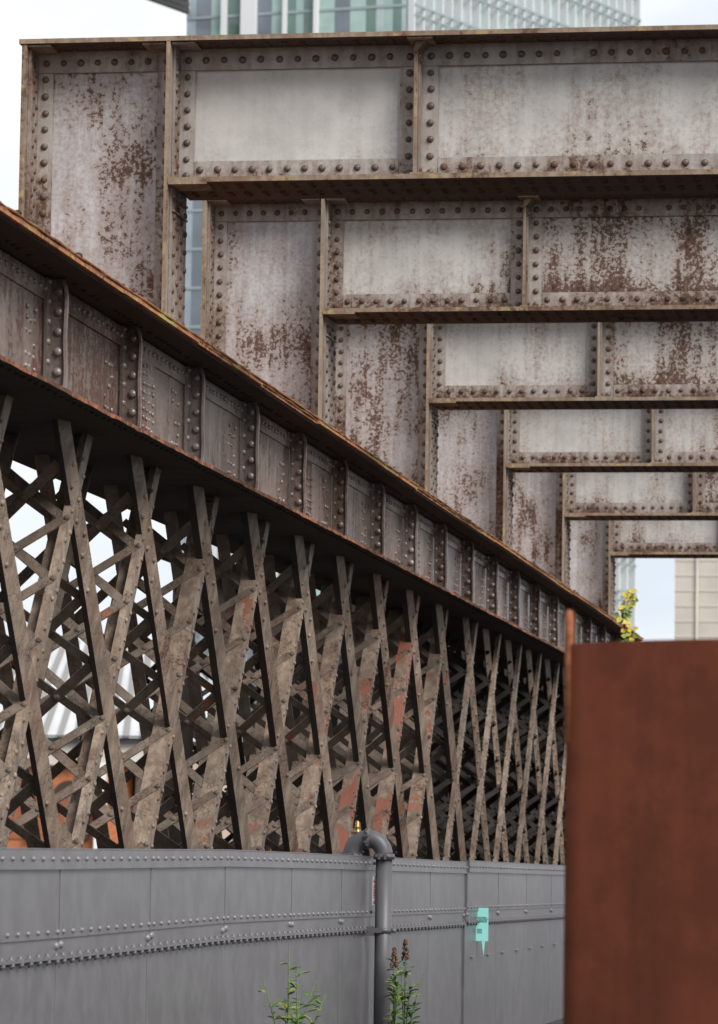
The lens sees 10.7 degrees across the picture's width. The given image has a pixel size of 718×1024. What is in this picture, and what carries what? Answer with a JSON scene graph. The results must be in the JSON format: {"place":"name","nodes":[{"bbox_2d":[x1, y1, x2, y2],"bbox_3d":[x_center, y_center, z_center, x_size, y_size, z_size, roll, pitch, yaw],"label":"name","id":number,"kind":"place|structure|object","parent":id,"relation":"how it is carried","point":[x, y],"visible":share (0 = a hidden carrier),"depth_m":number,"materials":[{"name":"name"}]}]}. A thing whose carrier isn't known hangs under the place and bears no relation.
{"place":"outdoors","nodes":[
{"label":"outdoors","id":0,"kind":"place"},
{"bbox_2d":[0,848,564,1023],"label":"parapet wall","id":1,"kind":"structure","parent":0,"point":[151,936],"depth_m":26.68,"materials":[{"name":"grey paint"}]},
{"bbox_2d":[372,876,374,904],"bbox_3d":[0.136,3.099,31.345,0.054,0.233,0.010,2,-5,-12],"label":"warning sticker","id":2,"kind":"object","parent":1,"relation":"attached to","point":[373,890],"visible":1,"depth_m":31.34,"materials":[{"name":"white"}]},
{"bbox_2d":[476,908,488,955],"bbox_3d":[1.175,4.149,37.867,0.204,0.478,0.066,0,-5,9],"label":"notice sign","id":3,"kind":"object","parent":1,"relation":"attached to","point":[482,927],"visible":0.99,"depth_m":37.86,"materials":[{"name":"teal"}]},
{"bbox_2d":[0,0,717,642],"label":"sky","id":4,"kind":"structure","parent":0,"point":[19,19],"materials":[{"name":"white"}]},
{"bbox_2d":[148,0,640,710],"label":"glass tower","id":5,"kind":"structure","parent":0,"point":[256,16],"depth_m":312.81,"materials":[{"name":"glass"}]},
{"bbox_2d":[271,636,519,858],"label":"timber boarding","id":6,"kind":"object","parent":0,"point":[275,838],"visible":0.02,"depth_m":46.61,"materials":[{"name":"brown wood"}]},
{"bbox_2d":[352,605,563,857],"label":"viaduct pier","id":7,"kind":"structure","parent":0,"point":[429,640],"depth_m":75.75,"materials":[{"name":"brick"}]},
{"bbox_2d":[546,1018,562,1023],"bbox_3d":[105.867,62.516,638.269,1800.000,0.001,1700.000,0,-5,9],"label":"ground","id":8,"kind":"structure","parent":0,"point":[559,1021],"depth_m":44.13,"materials":[{"name":"grey"}]},
{"bbox_2d":[0,640,242,848],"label":"brick hall","id":9,"kind":"structure","parent":8,"relation":"on","point":[59,720],"depth_m":184.72,"materials":[{"name":"orange brick"}]},
{"bbox_2d":[9,795,35,838],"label":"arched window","id":10,"kind":"structure","parent":9,"relation":"in","point":[13,835],"depth_m":184.52,"materials":[{"name":"brown"}]},
{"bbox_2d":[54,780,88,838],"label":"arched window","id":11,"kind":"structure","parent":9,"relation":"in","point":[64,784],"depth_m":184.07,"materials":[{"name":"brown"}]},
{"bbox_2d":[258,950,319,1023],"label":"wild plant","id":12,"kind":"object","parent":8,"relation":"on","point":[287,1007],"visible":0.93,"depth_m":25.86,"materials":[{"name":"green plant"}]},
{"bbox_2d":[277,963,325,1023],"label":"wild plant","id":13,"kind":"object","parent":8,"relation":"on","point":[297,1016],"visible":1,"depth_m":25.62,"materials":[{"name":"green plant"}]},
{"bbox_2d":[0,201,643,916],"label":"lattice girder","id":14,"kind":"object","parent":8,"relation":"on","point":[118,395],"visible":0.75,"depth_m":31.02,"materials":[{"name":"brown paint"}]},
{"bbox_2d":[15,210,578,593],"bbox_3d":[0.818,-0.107,39.551,0.180,0.046,37.972,0,-5,9],"label":"moss","id":15,"kind":"object","parent":14,"relation":"on","point":[78,253],"visible":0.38,"depth_m":25.87,"materials":[{"name":"brown plant"}]},
{"bbox_2d":[18,24,717,325],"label":"cross girder","id":16,"kind":"object","parent":14,"relation":"on","point":[129,146],"visible":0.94,"depth_m":27.46,"materials":[{"name":"grey paint"}]},
{"bbox_2d":[200,193,717,427],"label":"cross girder","id":17,"kind":"object","parent":14,"relation":"on","point":[287,285],"visible":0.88,"depth_m":33.81,"materials":[{"name":"grey paint"}]},
{"bbox_2d":[334,321,717,497],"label":"cross girder","id":18,"kind":"object","parent":14,"relation":"on","point":[398,387],"visible":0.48,"depth_m":40.16,"materials":[{"name":"grey paint"}]},
{"bbox_2d":[437,409,717,548],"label":"cross girder","id":19,"kind":"object","parent":14,"relation":"on","point":[484,456],"visible":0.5,"depth_m":46.48,"materials":[{"name":"grey paint"}]},
{"bbox_2d":[512,472,717,587],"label":"cross girder","id":20,"kind":"object","parent":14,"relation":"on","point":[548,508],"visible":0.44,"depth_m":52.81,"materials":[{"name":"grey paint"}]},
{"bbox_2d":[614,589,638,640],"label":"vine","id":21,"kind":"object","parent":14,"relation":"attached to","point":[623,609],"visible":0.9,"depth_m":56.69,"materials":[{"name":"yellow plant"}]},
{"bbox_2d":[570,521,717,618],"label":"cross girder","id":22,"kind":"object","parent":14,"relation":"on","point":[597,548],"visible":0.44,"depth_m":59.13,"materials":[{"name":"grey paint"}]},
{"bbox_2d":[145,553,542,858],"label":"lattice girder","id":23,"kind":"object","parent":8,"relation":"on","point":[188,735],"depth_m":45.24,"materials":[{"name":"brown metal"}]},
{"bbox_2d":[341,820,395,1023],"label":"vent pipe","id":24,"kind":"object","parent":8,"relation":"on","point":[357,843],"visible":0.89,"depth_m":31.27,"materials":[{"name":"grey metal"}]},
{"bbox_2d":[384,947,405,1023],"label":"wild plant","id":25,"kind":"object","parent":8,"relation":"on","point":[394,994],"visible":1,"depth_m":31.02,"materials":[{"name":"green plant"}]},
{"bbox_2d":[397,939,423,1023],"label":"wild plant","id":26,"kind":"object","parent":8,"relation":"on","point":[406,973],"visible":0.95,"depth_m":31.61,"materials":[{"name":"green plant"}]},
{"bbox_2d":[563,610,717,1023],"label":"steel screen","id":27,"kind":"object","parent":8,"relation":"on","point":[641,849],"visible":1,"depth_m":11.98,"materials":[{"name":"brown metal"}]},
{"bbox_2d":[674,558,717,639],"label":"concrete block","id":28,"kind":"structure","parent":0,"point":[696,598],"depth_m":200.26,"materials":[{"name":"beige"}]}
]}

